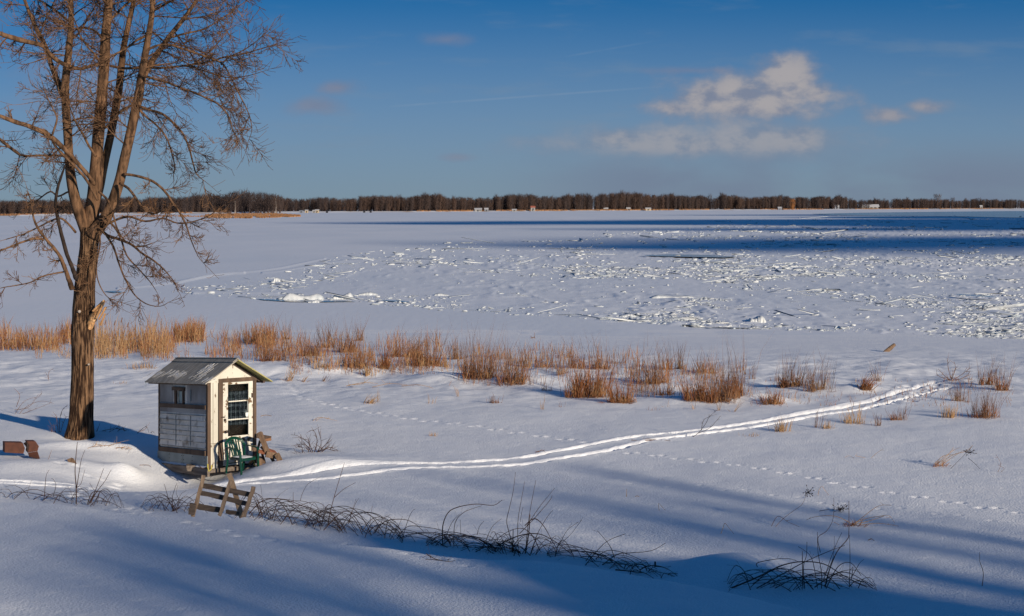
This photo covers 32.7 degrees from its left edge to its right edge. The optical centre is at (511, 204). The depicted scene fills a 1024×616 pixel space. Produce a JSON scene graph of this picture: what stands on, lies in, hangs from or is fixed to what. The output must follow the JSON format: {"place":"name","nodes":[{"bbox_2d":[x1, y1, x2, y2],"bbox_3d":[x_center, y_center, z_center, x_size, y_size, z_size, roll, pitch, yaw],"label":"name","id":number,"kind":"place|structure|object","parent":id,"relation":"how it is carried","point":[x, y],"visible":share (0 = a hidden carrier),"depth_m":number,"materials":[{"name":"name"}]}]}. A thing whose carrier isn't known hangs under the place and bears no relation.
{"place":"outdoors","nodes":[
{"label":"outdoors","id":0,"kind":"place"},
{"bbox_2d":[261,299,346,301],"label":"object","id":1,"kind":"structure","parent":0,"point":[298,300],"depth_m":118.40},
{"bbox_2d":[0,330,1023,615],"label":"snow ground","id":2,"kind":"structure","parent":0,"point":[944,540],"depth_m":36.96,"materials":[{"name":"white snow"}]},
{"bbox_2d":[3,441,24,453],"bbox_3d":[-11.852,5.779,41.525,0.598,0.269,0.250,0,0,0],"label":"rusty block","id":3,"kind":"object","parent":2,"relation":"on","point":[13,447],"depth_m":41.40,"materials":[{"name":"orange metal"}]},
{"bbox_2d":[23,440,39,458],"bbox_3d":[-11.358,5.804,41.277,0.316,0.403,0.696,0,0,-26],"label":"rusty block","id":4,"kind":"object","parent":2,"relation":"on","point":[32,446],"depth_m":41.30,"materials":[{"name":"orange metal"}]},
{"bbox_2d":[15,390,53,413],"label":"weed","id":5,"kind":"object","parent":2,"relation":"on","point":[30,404],"visible":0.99,"depth_m":49.92,"materials":[{"name":"brown plant"}]},
{"bbox_2d":[0,472,73,501],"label":"bramble","id":6,"kind":"object","parent":2,"relation":"on","point":[38,494],"visible":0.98,"depth_m":35.66,"materials":[{"name":"plant"}]},
{"bbox_2d":[50,407,67,431],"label":"weed","id":7,"kind":"object","parent":2,"relation":"on","point":[58,422],"visible":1,"depth_m":45.94,"materials":[{"name":"brown plant"}]},
{"bbox_2d":[46,442,125,507],"bbox_3d":[-8.505,5.406,34.988,2.140,1.324,0.708,0,0,23],"label":"bramble","id":8,"kind":"object","parent":2,"relation":"on","point":[93,496],"visible":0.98,"depth_m":34.89,"materials":[{"name":"plant"}]},
{"bbox_2d":[89,440,131,452],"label":"snow","id":9,"kind":"structure","parent":2,"relation":"on","point":[112,444],"depth_m":42.97,"materials":[{"name":"snow"}]},
{"bbox_2d":[122,360,156,369],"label":"grass tuft","id":10,"kind":"object","parent":2,"relation":"on","point":[141,366],"visible":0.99,"depth_m":63.85,"materials":[{"name":"plant"}]},
{"bbox_2d":[0,0,306,440],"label":"bare tree","id":11,"kind":"object","parent":2,"relation":"on","point":[92,224],"visible":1,"depth_m":44.98,"materials":[{"name":"brown plant"}]},
{"bbox_2d":[141,484,202,511],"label":"bramble","id":12,"kind":"object","parent":2,"relation":"on","point":[172,501],"visible":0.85,"depth_m":34.07,"materials":[{"name":"plant"}]},
{"bbox_2d":[186,464,197,470],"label":"wood block","id":13,"kind":"structure","parent":2,"relation":"on","point":[189,467],"depth_m":40.86,"materials":[{"name":"brown wood"}]},
{"bbox_2d":[115,315,293,361],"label":"reed bed","id":14,"kind":"object","parent":2,"relation":"on","point":[190,337],"visible":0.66,"depth_m":78.09,"materials":[{"name":"orange plant"}]},
{"bbox_2d":[144,357,272,476],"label":"shack","id":15,"kind":"structure","parent":2,"relation":"on","point":[203,409],"depth_m":41.07,"materials":[{"name":"beige paint"}]},
{"bbox_2d":[172,387,184,403],"bbox_3d":[-7.962,4.559,41.706,0.068,0.436,0.653,0,0,-36],"label":"window","id":16,"kind":"structure","parent":15,"relation":"in","point":[181,390],"depth_m":41.70,"materials":[{"name":"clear glass"}]},
{"bbox_2d":[221,381,252,465],"bbox_3d":[-6.448,5.130,40.950,0.848,1.946,0.184,0,0,-36],"label":"door","id":17,"kind":"structure","parent":15,"relation":"in","point":[236,395],"depth_m":40.96,"materials":[{"name":"beige paint"}]},
{"bbox_2d":[188,473,255,517],"bbox_3d":[-4.969,5.017,29.990,1.127,0.786,0.310,0,0,0],"label":"broken pallet","id":18,"kind":"object","parent":2,"relation":"on","point":[231,488],"visible":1,"depth_m":30.04,"materials":[{"name":"brown wood"}]},
{"bbox_2d":[225,436,258,474],"bbox_3d":[-6.248,5.791,40.280,0.623,0.825,0.638,0,0,40],"label":"garden chair","id":19,"kind":"object","parent":2,"relation":"on","point":[241,460],"visible":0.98,"depth_m":40.28,"materials":[{"name":"green plastic"}]},
{"bbox_2d":[250,311,282,343],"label":"grass tuft","id":20,"kind":"object","parent":2,"relation":"on","point":[264,331],"visible":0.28,"depth_m":79.55,"materials":[{"name":"brown plant"}]},
{"bbox_2d":[254,431,281,463],"bbox_3d":[-5.650,5.659,40.484,0.573,0.801,0.912,0,0,-22],"label":"broken chair","id":21,"kind":"object","parent":2,"relation":"on","point":[267,452],"visible":0.94,"depth_m":40.41,"materials":[{"name":"brown wood"}]},
{"bbox_2d":[256,332,293,361],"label":"grass tuft","id":22,"kind":"object","parent":2,"relation":"on","point":[269,356],"visible":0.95,"depth_m":67.38,"materials":[{"name":"brown plant"}]},
{"bbox_2d":[284,357,297,380],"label":"grass tuft","id":23,"kind":"object","parent":2,"relation":"on","point":[289,378],"visible":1,"depth_m":59.34,"materials":[{"name":"plant"}]},
{"bbox_2d":[234,465,355,531],"bbox_3d":[-4.231,5.528,33.056,3.063,1.315,1.017,0,0,30],"label":"bramble","id":24,"kind":"object","parent":2,"relation":"on","point":[292,510],"visible":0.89,"depth_m":32.89,"materials":[{"name":"plant"}]},
{"bbox_2d":[290,322,327,355],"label":"grass tuft","id":25,"kind":"object","parent":2,"relation":"on","point":[312,349],"visible":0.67,"depth_m":69.72,"materials":[{"name":"brown plant"}]},
{"bbox_2d":[290,424,337,452],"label":"weed","id":26,"kind":"object","parent":2,"relation":"on","point":[301,444],"visible":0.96,"depth_m":42.46,"materials":[{"name":"plant"}]},
{"bbox_2d":[313,319,338,347],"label":"grass tuft","id":27,"kind":"object","parent":2,"relation":"on","point":[324,344],"visible":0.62,"depth_m":76.02,"materials":[{"name":"plant"}]},
{"bbox_2d":[311,352,340,371],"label":"grass tuft","id":28,"kind":"object","parent":2,"relation":"on","point":[317,366],"visible":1,"depth_m":61.67,"materials":[{"name":"plant"}]},
{"bbox_2d":[326,316,368,352],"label":"grass tuft","id":29,"kind":"object","parent":2,"relation":"on","point":[345,345],"visible":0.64,"depth_m":72.20,"materials":[{"name":"brown plant"}]},
{"bbox_2d":[338,334,372,369],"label":"grass tuft","id":30,"kind":"object","parent":2,"relation":"on","point":[356,359],"visible":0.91,"depth_m":62.28,"materials":[{"name":"brown plant"}]},
{"bbox_2d":[304,500,423,542],"bbox_3d":[-2.916,5.731,32.058,2.793,0.727,1.204,0,0,27],"label":"bramble","id":31,"kind":"object","parent":2,"relation":"on","point":[349,520],"visible":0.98,"depth_m":31.96,"materials":[{"name":"plant"}]},
{"bbox_2d":[358,359,377,376],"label":"grass tuft","id":32,"kind":"object","parent":2,"relation":"on","point":[367,373],"visible":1,"depth_m":61.23,"materials":[{"name":"plant"}]},
{"bbox_2d":[364,394,379,403],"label":"grass tuft","id":33,"kind":"object","parent":2,"relation":"on","point":[372,401],"visible":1,"depth_m":52.59,"materials":[{"name":"plant"}]},
{"bbox_2d":[373,338,396,369],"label":"grass tuft","id":34,"kind":"object","parent":2,"relation":"on","point":[386,361],"visible":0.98,"depth_m":62.44,"materials":[{"name":"plant"}]},
{"bbox_2d":[347,379,430,387],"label":"weed","id":35,"kind":"object","parent":2,"relation":"on","point":[377,383],"visible":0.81,"depth_m":56.98,"materials":[{"name":"plant"}]},
{"bbox_2d":[385,328,426,356],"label":"grass tuft","id":36,"kind":"object","parent":2,"relation":"on","point":[397,354],"visible":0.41,"depth_m":69.66,"materials":[{"name":"brown plant"}]},
{"bbox_2d":[378,512,468,547],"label":"bramble","id":37,"kind":"object","parent":2,"relation":"on","point":[420,533],"visible":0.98,"depth_m":30.92,"materials":[{"name":"plant"}]},
{"bbox_2d":[405,321,454,366],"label":"grass tuft","id":38,"kind":"object","parent":2,"relation":"on","point":[427,357],"visible":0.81,"depth_m":63.52,"materials":[{"name":"brown plant"}]},
{"bbox_2d":[445,334,470,359],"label":"grass tuft","id":39,"kind":"object","parent":2,"relation":"on","point":[454,352],"visible":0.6,"depth_m":68.07,"materials":[{"name":"plant"}]},
{"bbox_2d":[426,500,524,553],"bbox_3d":[-0.777,5.600,30.433,2.235,0.950,0.857,0,0,32],"label":"bramble","id":40,"kind":"object","parent":2,"relation":"on","point":[487,543],"visible":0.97,"depth_m":30.32,"materials":[{"name":"plant"}]},
{"bbox_2d":[449,318,516,380],"bbox_3d":[-0.979,4.648,58.576,2.251,2.563,2.110,0,0,-33],"label":"grass tuft","id":41,"kind":"object","parent":2,"relation":"on","point":[478,372],"visible":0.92,"depth_m":58.63,"materials":[{"name":"brown plant"}]},
{"bbox_2d":[488,333,540,386],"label":"grass tuft","id":42,"kind":"object","parent":2,"relation":"on","point":[521,380],"visible":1,"depth_m":57.62,"materials":[{"name":"brown plant"}]},
{"bbox_2d":[516,343,532,367],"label":"grass tuft","id":43,"kind":"object","parent":2,"relation":"on","point":[529,359],"visible":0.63,"depth_m":64.43,"materials":[{"name":"plant"}]},
{"bbox_2d":[487,472,573,556],"bbox_3d":[0.320,5.326,30.104,1.599,1.486,0.899,0,0,7],"label":"bramble","id":44,"kind":"object","parent":2,"relation":"on","point":[517,545],"visible":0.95,"depth_m":29.86,"materials":[{"name":"plant"}]},
{"bbox_2d":[535,348,560,367],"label":"grass tuft","id":45,"kind":"object","parent":2,"relation":"on","point":[549,365],"visible":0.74,"depth_m":64.48,"materials":[{"name":"brown plant"}]},
{"bbox_2d":[555,355,569,374],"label":"grass tuft","id":46,"kind":"object","parent":2,"relation":"on","point":[561,372],"visible":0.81,"depth_m":61.44,"materials":[{"name":"plant"}]},
{"bbox_2d":[559,332,600,368],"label":"grass tuft","id":47,"kind":"object","parent":2,"relation":"on","point":[579,363],"visible":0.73,"depth_m":63.63,"materials":[{"name":"brown plant"}]},
{"bbox_2d":[559,346,630,398],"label":"grass tuft","id":48,"kind":"object","parent":2,"relation":"on","point":[597,388],"visible":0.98,"depth_m":54.39,"materials":[{"name":"plant"}]},
{"bbox_2d":[541,521,664,576],"bbox_3d":[1.644,5.640,29.001,2.798,0.946,1.172,0,0,40],"label":"bramble","id":49,"kind":"object","parent":2,"relation":"on","point":[594,553],"visible":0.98,"depth_m":29.04,"materials":[{"name":"plant"}]},
{"bbox_2d":[587,338,620,369],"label":"grass tuft","id":50,"kind":"object","parent":2,"relation":"on","point":[601,364],"visible":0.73,"depth_m":63.59,"materials":[{"name":"brown plant"}]},
{"bbox_2d":[597,378,638,403],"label":"grass tuft","id":51,"kind":"object","parent":2,"relation":"on","point":[615,398],"visible":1,"depth_m":52.71,"materials":[{"name":"plant"}]},
{"bbox_2d":[609,557,676,577],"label":"bramble","id":52,"kind":"object","parent":2,"relation":"on","point":[630,570],"visible":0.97,"depth_m":28.02,"materials":[{"name":"plant"}]},
{"bbox_2d":[623,334,673,385],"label":"grass tuft","id":53,"kind":"object","parent":2,"relation":"on","point":[661,380],"visible":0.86,"depth_m":56.90,"materials":[{"name":"brown plant"}]},
{"bbox_2d":[287,322,1012,406],"bbox_3d":[0.207,5.722,64.885,17.138,1.624,38.239,0,0,-41],"label":"reed bed","id":54,"kind":"object","parent":2,"relation":"on","point":[399,363],"visible":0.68,"depth_m":62.77,"materials":[{"name":"orange plant"}]},
{"bbox_2d":[645,378,675,395],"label":"grass tuft","id":55,"kind":"object","parent":2,"relation":"on","point":[663,394],"visible":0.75,"depth_m":54.87,"materials":[{"name":"plant"}]},
{"bbox_2d":[653,340,674,369],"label":"grass tuft","id":56,"kind":"object","parent":2,"relation":"on","point":[666,359],"visible":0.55,"depth_m":63.32,"materials":[{"name":"brown plant"}]},
{"bbox_2d":[673,342,690,369],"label":"grass tuft","id":57,"kind":"object","parent":2,"relation":"on","point":[680,365],"visible":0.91,"depth_m":63.47,"materials":[{"name":"plant"}]},
{"bbox_2d":[674,370,712,402],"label":"grass tuft","id":58,"kind":"object","parent":2,"relation":"on","point":[694,393],"visible":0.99,"depth_m":52.93,"materials":[{"name":"plant"}]},
{"bbox_2d":[690,347,722,373],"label":"grass tuft","id":59,"kind":"object","parent":2,"relation":"on","point":[709,368],"visible":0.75,"depth_m":62.20,"materials":[{"name":"brown plant"}]},
{"bbox_2d":[693,342,758,404],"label":"grass tuft","id":60,"kind":"object","parent":2,"relation":"on","point":[713,397],"visible":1,"depth_m":52.72,"materials":[{"name":"brown plant"}]},
{"bbox_2d":[701,335,759,399],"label":"grass tuft","id":61,"kind":"object","parent":2,"relation":"on","point":[739,393],"visible":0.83,"depth_m":53.16,"materials":[{"name":"brown plant"}]},
{"bbox_2d":[755,383,787,405],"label":"grass tuft","id":62,"kind":"object","parent":2,"relation":"on","point":[773,399],"visible":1,"depth_m":52.22,"materials":[{"name":"plant"}]},
{"bbox_2d":[767,415,792,431],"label":"grass tuft","id":63,"kind":"object","parent":2,"relation":"on","point":[780,428],"visible":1,"depth_m":45.96,"materials":[{"name":"plant"}]},
{"bbox_2d":[772,485,813,526],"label":"weed","id":64,"kind":"object","parent":2,"relation":"on","point":[795,509],"visible":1,"depth_m":32.51,"materials":[{"name":"brown plant"}]},
{"bbox_2d":[773,353,818,387],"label":"grass tuft","id":65,"kind":"object","parent":2,"relation":"on","point":[784,383],"visible":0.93,"depth_m":56.75,"materials":[{"name":"brown plant"}]},
{"bbox_2d":[727,512,876,591],"bbox_3d":[4.547,5.317,27.197,2.545,1.577,0.793,0,0,-6],"label":"bramble","id":66,"kind":"object","parent":2,"relation":"on","point":[802,576],"visible":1,"depth_m":27.02,"materials":[{"name":"plant"}]},
{"bbox_2d":[800,349,836,392],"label":"grass tuft","id":67,"kind":"object","parent":2,"relation":"on","point":[814,387],"visible":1,"depth_m":55.99,"materials":[{"name":"plant"}]},
{"bbox_2d":[807,503,895,526],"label":"weed","id":68,"kind":"object","parent":2,"relation":"on","point":[852,524],"visible":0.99,"depth_m":32.63,"materials":[{"name":"plant"}]},
{"bbox_2d":[839,402,865,423],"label":"grass tuft","id":69,"kind":"object","parent":2,"relation":"on","point":[846,420],"visible":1,"depth_m":47.86,"materials":[{"name":"plant"}]},
{"bbox_2d":[856,375,880,390],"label":"grass tuft","id":70,"kind":"object","parent":2,"relation":"on","point":[864,385],"visible":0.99,"depth_m":55.79,"materials":[{"name":"plant"}]},
{"bbox_2d":[868,359,885,380],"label":"grass tuft","id":71,"kind":"object","parent":2,"relation":"on","point":[878,379],"visible":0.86,"depth_m":58.72,"materials":[{"name":"plant"}]},
{"bbox_2d":[883,343,895,351],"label":"driftwood log","id":72,"kind":"object","parent":2,"relation":"on","point":[890,347],"visible":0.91,"depth_m":72.96,"materials":[{"name":"brown wood"}]},
{"bbox_2d":[885,400,912,419],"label":"grass tuft","id":73,"kind":"object","parent":2,"relation":"on","point":[894,418],"visible":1,"depth_m":48.53,"materials":[{"name":"brown plant"}]},
{"bbox_2d":[940,394,963,417],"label":"grass tuft","id":74,"kind":"object","parent":2,"relation":"on","point":[950,415],"visible":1,"depth_m":49.00,"materials":[{"name":"plant"}]},
{"bbox_2d":[933,445,972,466],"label":"weed","id":75,"kind":"object","parent":2,"relation":"on","point":[942,463],"visible":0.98,"depth_m":40.10,"materials":[{"name":"plant"}]},
{"bbox_2d":[936,355,972,380],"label":"weed","id":76,"kind":"object","parent":2,"relation":"on","point":[954,372],"visible":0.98,"depth_m":59.48,"materials":[{"name":"brown plant"}]},
{"bbox_2d":[948,379,969,401],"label":"grass tuft","id":77,"kind":"object","parent":2,"relation":"on","point":[956,397],"visible":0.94,"depth_m":53.25,"materials":[{"name":"plant"}]},
{"bbox_2d":[958,375,1010,418],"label":"grass tuft","id":78,"kind":"object","parent":2,"relation":"on","point":[984,412],"visible":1,"depth_m":49.05,"materials":[{"name":"brown plant"}]},
{"bbox_2d":[976,355,1001,384],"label":"grass tuft","id":79,"kind":"object","parent":2,"relation":"on","point":[989,379],"visible":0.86,"depth_m":57.90,"materials":[{"name":"brown plant"}]},
{"bbox_2d":[982,352,1023,390],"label":"grass tuft","id":80,"kind":"object","parent":2,"relation":"on","point":[998,387],"visible":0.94,"depth_m":56.24,"materials":[{"name":"brown plant"}]},
{"bbox_2d":[0,209,1023,337],"bbox_3d":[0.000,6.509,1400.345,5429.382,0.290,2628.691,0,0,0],"label":"river ice","id":81,"kind":"structure","parent":0,"point":[256,251],"depth_m":169.38,"materials":[{"name":"white ice"}]},
{"bbox_2d":[0,313,71,350],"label":"reed bed","id":82,"kind":"object","parent":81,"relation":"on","point":[26,341],"visible":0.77,"depth_m":77.33,"materials":[{"name":"orange plant"}]},
{"bbox_2d":[34,309,176,358],"bbox_3d":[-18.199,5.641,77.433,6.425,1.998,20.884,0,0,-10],"label":"reed bed","id":83,"kind":"object","parent":81,"relation":"on","point":[102,340],"visible":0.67,"depth_m":74.05,"materials":[{"name":"plant"}]},
{"bbox_2d":[116,215,201,216],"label":"marsh reeds","id":84,"kind":"object","parent":81,"relation":"on","point":[165,215],"visible":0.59,"depth_m":976.01,"materials":[{"name":"brown plant"}]},
{"bbox_2d":[232,190,240,212],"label":"tree","id":85,"kind":"object","parent":81,"relation":"on","point":[238,200],"visible":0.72,"depth_m":1305.69,"materials":[{"name":"brown plant"}]},
{"bbox_2d":[239,191,245,212],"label":"tree","id":86,"kind":"object","parent":81,"relation":"on","point":[242,208],"visible":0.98,"depth_m":1314.30,"materials":[{"name":"brown plant"}]},
{"bbox_2d":[245,192,253,212],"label":"tree","id":87,"kind":"object","parent":81,"relation":"on","point":[249,204],"visible":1,"depth_m":1307.58,"materials":[{"name":"brown plant"}]},
{"bbox_2d":[204,213,300,217],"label":"marsh reeds","id":88,"kind":"object","parent":81,"relation":"on","point":[250,215],"visible":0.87,"depth_m":937.34,"materials":[{"name":"brown plant"}]},
{"bbox_2d":[251,195,259,212],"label":"tree","id":89,"kind":"object","parent":81,"relation":"on","point":[256,207],"visible":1,"depth_m":1312.46,"materials":[{"name":"brown plant"}]},
{"bbox_2d":[257,192,264,212],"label":"tree","id":90,"kind":"object","parent":81,"relation":"on","point":[261,204],"visible":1,"depth_m":1313.26,"materials":[{"name":"brown plant"}]},
{"bbox_2d":[264,193,271,212],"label":"tree","id":91,"kind":"object","parent":81,"relation":"on","point":[267,207],"visible":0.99,"depth_m":1309.86,"materials":[{"name":"brown plant"}]},
{"bbox_2d":[271,194,278,212],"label":"tree","id":92,"kind":"object","parent":81,"relation":"on","point":[277,206],"visible":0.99,"depth_m":1294.39,"materials":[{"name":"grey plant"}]},
{"bbox_2d":[282,293,323,299],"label":"ice floe","id":93,"kind":"object","parent":81,"relation":"on","point":[316,296],"visible":0.89,"depth_m":120.75,"materials":[{"name":"white ice"}]},
{"bbox_2d":[332,293,353,298],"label":"ice floe","id":94,"kind":"object","parent":81,"relation":"on","point":[341,297],"visible":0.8,"depth_m":121.50,"materials":[{"name":"white ice"}]},
{"bbox_2d":[157,215,1023,338],"bbox_3d":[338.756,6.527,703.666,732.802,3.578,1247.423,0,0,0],"label":"ice rubble","id":95,"kind":"object","parent":81,"relation":"on","point":[988,306],"visible":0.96,"depth_m":158.93,"materials":[{"name":"white ice"}]},
{"bbox_2d":[651,295,693,297],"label":"ice floe","id":96,"kind":"object","parent":81,"relation":"on","point":[663,296],"visible":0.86,"depth_m":123.05,"materials":[{"name":"white ice"}]},
{"bbox_2d":[748,316,765,322],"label":"ice floe","id":97,"kind":"object","parent":81,"relation":"on","point":[761,319],"visible":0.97,"depth_m":97.58,"materials":[{"name":"white ice"}]},
{"bbox_2d":[0,206,1023,215],"bbox_3d":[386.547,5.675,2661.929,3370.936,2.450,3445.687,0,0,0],"label":"shore","id":98,"kind":"structure","parent":0,"point":[293,211],"depth_m":1506.74,"materials":[{"name":"white snow"}]},
{"bbox_2d":[0,212,191,214],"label":"marsh reeds","id":99,"kind":"object","parent":98,"relation":"on","point":[66,213],"visible":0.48,"depth_m":1038.68,"materials":[{"name":"brown plant"}]},
{"bbox_2d":[180,197,188,213],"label":"tree","id":100,"kind":"object","parent":98,"relation":"on","point":[184,206],"visible":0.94,"depth_m":1239.85,"materials":[{"name":"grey plant"}]},
{"bbox_2d":[226,191,234,211],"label":"tree","id":101,"kind":"object","parent":98,"relation":"on","point":[230,203],"visible":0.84,"depth_m":1305.64,"materials":[{"name":"brown plant"}]},
{"bbox_2d":[2,190,1023,213],"bbox_3d":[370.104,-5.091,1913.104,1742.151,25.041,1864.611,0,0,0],"label":"woods","id":102,"kind":"object","parent":98,"relation":"on","point":[544,201],"visible":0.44,"depth_m":1736.15,"materials":[{"name":"brown plant"}]},
{"bbox_2d":[417,208,1002,211],"bbox_3d":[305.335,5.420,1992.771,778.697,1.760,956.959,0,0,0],"label":"marsh reeds","id":103,"kind":"object","parent":98,"relation":"on","point":[697,209],"visible":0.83,"depth_m":1912.79,"materials":[{"name":"brown plant"}]},
{"bbox_2d":[933,194,941,208],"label":"tree","id":104,"kind":"object","parent":98,"relation":"on","point":[937,199],"visible":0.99,"depth_m":2389.62,"materials":[{"name":"brown plant"}]},
{"bbox_2d":[0,0,1023,206],"label":"sky","id":105,"kind":"structure","parent":0,"point":[858,100],"materials":[{"name":"blue"}]},
{"bbox_2d":[645,254,734,256],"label":"open water","id":106,"kind":"structure","parent":0,"point":[680,255],"depth_m":220.13,"materials":[{"name":"blue liquid"}]},
{"bbox_2d":[824,211,1023,217],"bbox_3d":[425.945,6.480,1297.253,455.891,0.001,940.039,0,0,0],"label":"open water","id":107,"kind":"structure","parent":0,"point":[1013,214],"depth_m":1123.97,"materials":[{"name":"blue liquid"}]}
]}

